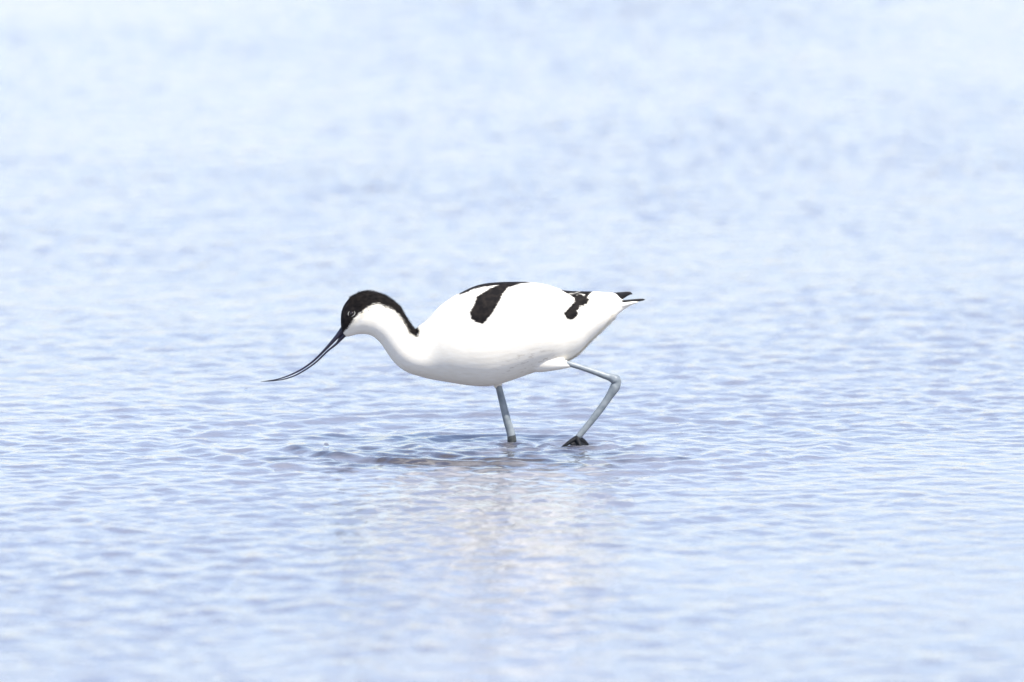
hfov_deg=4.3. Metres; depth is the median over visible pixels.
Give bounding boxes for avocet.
[261,282,644,446]
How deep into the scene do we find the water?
18.65 m
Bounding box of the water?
[0,0,1023,681]
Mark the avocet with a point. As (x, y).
(496, 335)

